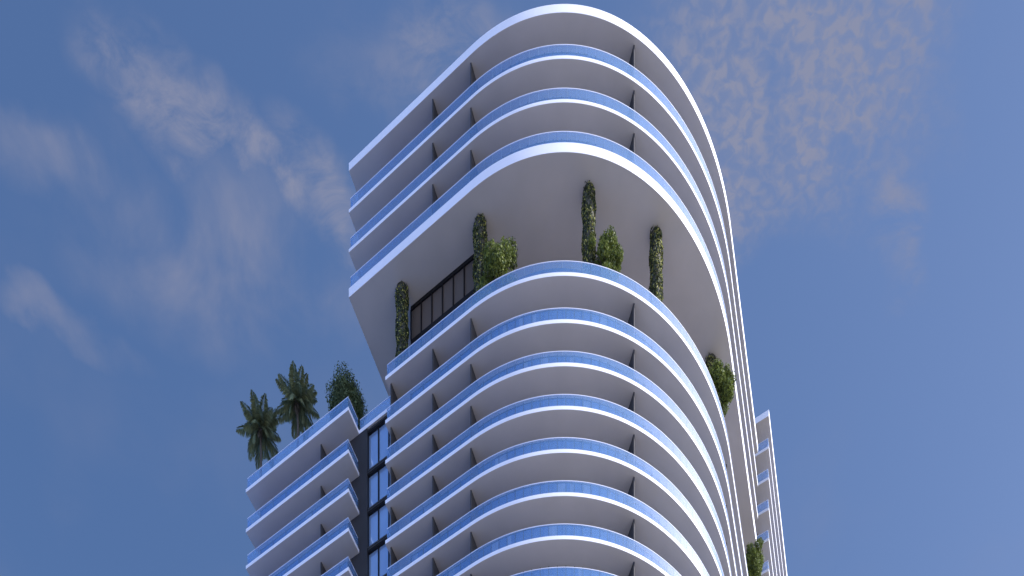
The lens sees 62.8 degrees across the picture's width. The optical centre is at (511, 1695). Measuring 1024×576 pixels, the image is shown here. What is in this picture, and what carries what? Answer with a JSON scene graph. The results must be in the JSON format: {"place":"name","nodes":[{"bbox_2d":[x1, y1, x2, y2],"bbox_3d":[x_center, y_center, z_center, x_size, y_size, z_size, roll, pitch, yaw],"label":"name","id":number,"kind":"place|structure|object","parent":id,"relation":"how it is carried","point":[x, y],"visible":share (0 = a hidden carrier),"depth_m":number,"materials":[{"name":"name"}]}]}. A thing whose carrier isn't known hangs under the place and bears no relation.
{"place":"outdoors","nodes":[
{"label":"outdoors","id":0,"kind":"place"},
{"bbox_2d":[0,0,1023,575],"label":"sky","id":1,"kind":"structure","parent":0,"point":[177,187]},
{"bbox_2d":[349,4,757,575],"bbox_3d":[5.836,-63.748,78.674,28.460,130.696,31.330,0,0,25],"label":"residential tower","id":2,"kind":"structure","parent":0,"point":[554,410],"depth_m":66.54,"materials":[{"name":"white paint"}]},
{"bbox_2d":[394,280,408,367],"bbox_3d":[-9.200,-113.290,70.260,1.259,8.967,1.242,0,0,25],"label":"climbing ivy","id":3,"kind":"object","parent":2,"relation":"attached to","point":[405,313],"visible":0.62,"depth_m":69.90,"materials":[{"name":"green plant"}]},
{"bbox_2d":[472,213,487,304],"bbox_3d":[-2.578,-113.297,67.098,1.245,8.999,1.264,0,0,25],"label":"climbing ivy","id":4,"kind":"object","parent":2,"relation":"attached to","point":[475,272],"visible":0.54,"depth_m":66.71,"materials":[{"name":"green plant"}]},
{"bbox_2d":[478,236,517,299],"bbox_3d":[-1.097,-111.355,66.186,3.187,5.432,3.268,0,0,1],"label":"terrace tree","id":5,"kind":"object","parent":2,"relation":"on","point":[499,259],"visible":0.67,"depth_m":65.67,"materials":[{"name":"green plant"}]},
{"bbox_2d":[581,180,596,275],"bbox_3d":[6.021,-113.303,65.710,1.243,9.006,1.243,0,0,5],"label":"climbing ivy","id":6,"kind":"object","parent":2,"relation":"attached to","point":[589,251],"visible":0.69,"depth_m":65.33,"materials":[{"name":"green plant"}]},
{"bbox_2d":[587,225,623,281],"bbox_3d":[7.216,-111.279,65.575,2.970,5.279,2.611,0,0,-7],"label":"terrace tree","id":7,"kind":"object","parent":2,"relation":"on","point":[610,253],"visible":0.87,"depth_m":65.02,"materials":[{"name":"green plant"}]},
{"bbox_2d":[648,225,663,313],"bbox_3d":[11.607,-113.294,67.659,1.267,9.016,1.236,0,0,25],"label":"climbing ivy","id":8,"kind":"object","parent":2,"relation":"attached to","point":[652,268],"visible":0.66,"depth_m":67.26,"materials":[{"name":"green plant"}]},
{"bbox_2d":[705,353,715,375],"bbox_3d":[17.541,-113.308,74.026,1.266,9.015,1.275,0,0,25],"label":"climbing ivy","id":9,"kind":"object","parent":2,"relation":"attached to","point":[709,359],"visible":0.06,"depth_m":73.62,"materials":[{"name":"green plant"}]},
{"bbox_2d":[707,358,736,416],"bbox_3d":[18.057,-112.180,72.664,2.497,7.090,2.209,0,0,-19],"label":"terrace tree","id":10,"kind":"object","parent":2,"relation":"on","point":[722,378],"visible":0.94,"depth_m":72.35,"materials":[{"name":"green plant"}]},
{"bbox_2d":[745,536,764,575],"bbox_3d":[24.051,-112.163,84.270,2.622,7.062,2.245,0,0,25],"label":"terrace tree","id":11,"kind":"object","parent":2,"relation":"on","point":[754,558],"visible":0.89,"depth_m":83.67,"materials":[{"name":"green plant"}]},
{"bbox_2d":[755,410,786,575],"bbox_3d":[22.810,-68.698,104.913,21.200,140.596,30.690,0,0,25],"label":"tower","id":12,"kind":"structure","parent":0,"point":[768,525],"depth_m":92.44,"materials":[{"name":"white paint"}]},
{"label":"ground","id":13,"kind":"structure","parent":0,"visible":0},
{"bbox_2d":[246,396,389,575],"bbox_3d":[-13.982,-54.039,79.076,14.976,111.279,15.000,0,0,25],"label":"apartment wing","id":14,"kind":"structure","parent":13,"relation":"on","point":[319,497],"depth_m":72.48,"materials":[{"name":"white concrete"}]},
{"bbox_2d":[236,390,280,476],"bbox_3d":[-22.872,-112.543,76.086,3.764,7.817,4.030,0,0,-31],"label":"palm tree","id":15,"kind":"object","parent":14,"relation":"on","point":[259,428],"visible":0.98,"depth_m":75.97,"materials":[{"name":"green plant"}]},
{"bbox_2d":[275,360,319,447],"bbox_3d":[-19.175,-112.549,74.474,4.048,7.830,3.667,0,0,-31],"label":"palm tree","id":16,"kind":"object","parent":14,"relation":"on","point":[296,410],"visible":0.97,"depth_m":74.34,"materials":[{"name":"green plant"}]},
{"bbox_2d":[325,361,367,429],"bbox_3d":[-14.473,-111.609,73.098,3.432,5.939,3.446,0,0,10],"label":"roof tree","id":17,"kind":"object","parent":14,"relation":"on","point":[342,390],"visible":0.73,"depth_m":72.36,"materials":[{"name":"green plant"}]},
{"bbox_2d":[368,430,377,469],"bbox_3d":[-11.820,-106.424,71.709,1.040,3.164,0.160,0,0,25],"label":"window","id":18,"kind":"structure","parent":14,"relation":"in","point":[372,439],"depth_m":71.78,"materials":[{"name":"blue glass"}]},
{"bbox_2d":[368,472,377,507],"bbox_3d":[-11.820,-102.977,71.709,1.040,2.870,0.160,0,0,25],"label":"window","id":19,"kind":"structure","parent":14,"relation":"in","point":[373,480],"depth_m":71.78,"materials":[{"name":"blue glass"}]},
{"bbox_2d":[368,511,377,546],"bbox_3d":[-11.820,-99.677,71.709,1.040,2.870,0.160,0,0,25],"label":"window","id":20,"kind":"structure","parent":14,"relation":"in","point":[373,519],"depth_m":71.78,"materials":[{"name":"blue glass"}]},
{"bbox_2d":[368,549,377,575],"bbox_3d":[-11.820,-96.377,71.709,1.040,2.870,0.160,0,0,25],"label":"window","id":21,"kind":"structure","parent":14,"relation":"in","point":[372,558],"depth_m":71.75,"materials":[{"name":"blue glass"}]},
{"bbox_2d":[378,424,387,461],"bbox_3d":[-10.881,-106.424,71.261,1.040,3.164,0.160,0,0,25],"label":"window","id":22,"kind":"structure","parent":14,"relation":"in","point":[383,431],"depth_m":71.35,"materials":[{"name":"blue glass"}]},
{"bbox_2d":[378,466,387,500],"bbox_3d":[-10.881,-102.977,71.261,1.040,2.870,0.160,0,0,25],"label":"window","id":23,"kind":"structure","parent":14,"relation":"in","point":[383,473],"depth_m":71.35,"materials":[{"name":"blue glass"}]},
{"bbox_2d":[378,505,387,539],"bbox_3d":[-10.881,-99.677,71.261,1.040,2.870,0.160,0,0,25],"label":"window","id":24,"kind":"structure","parent":14,"relation":"in","point":[382,512],"depth_m":71.35,"materials":[{"name":"blue glass"}]},
{"bbox_2d":[378,544,387,575],"bbox_3d":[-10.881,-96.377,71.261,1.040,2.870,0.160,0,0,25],"label":"window","id":25,"kind":"structure","parent":14,"relation":"in","point":[382,551],"depth_m":71.35,"materials":[{"name":"blue glass"}]},
{"bbox_2d":[388,432,389,453],"bbox_3d":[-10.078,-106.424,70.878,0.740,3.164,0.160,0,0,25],"label":"window","id":26,"kind":"structure","parent":14,"relation":"in","point":[388,432],"depth_m":71.00,"materials":[{"name":"black"}]},
{"bbox_2d":[388,472,389,492],"bbox_3d":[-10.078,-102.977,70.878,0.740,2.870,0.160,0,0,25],"label":"window","id":27,"kind":"structure","parent":14,"relation":"in","point":[388,472],"depth_m":71.03,"materials":[{"name":"black"}]},
{"bbox_2d":[388,511,389,531],"bbox_3d":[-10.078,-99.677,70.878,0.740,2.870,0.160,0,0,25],"label":"window","id":28,"kind":"structure","parent":14,"relation":"in","point":[388,511],"depth_m":70.96,"materials":[{"name":"black"}]},
{"bbox_2d":[388,551,389,570],"bbox_3d":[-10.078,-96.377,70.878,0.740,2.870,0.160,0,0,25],"label":"window","id":29,"kind":"structure","parent":14,"relation":"in","point":[388,551],"depth_m":70.96,"materials":[{"name":"black"}]}
]}

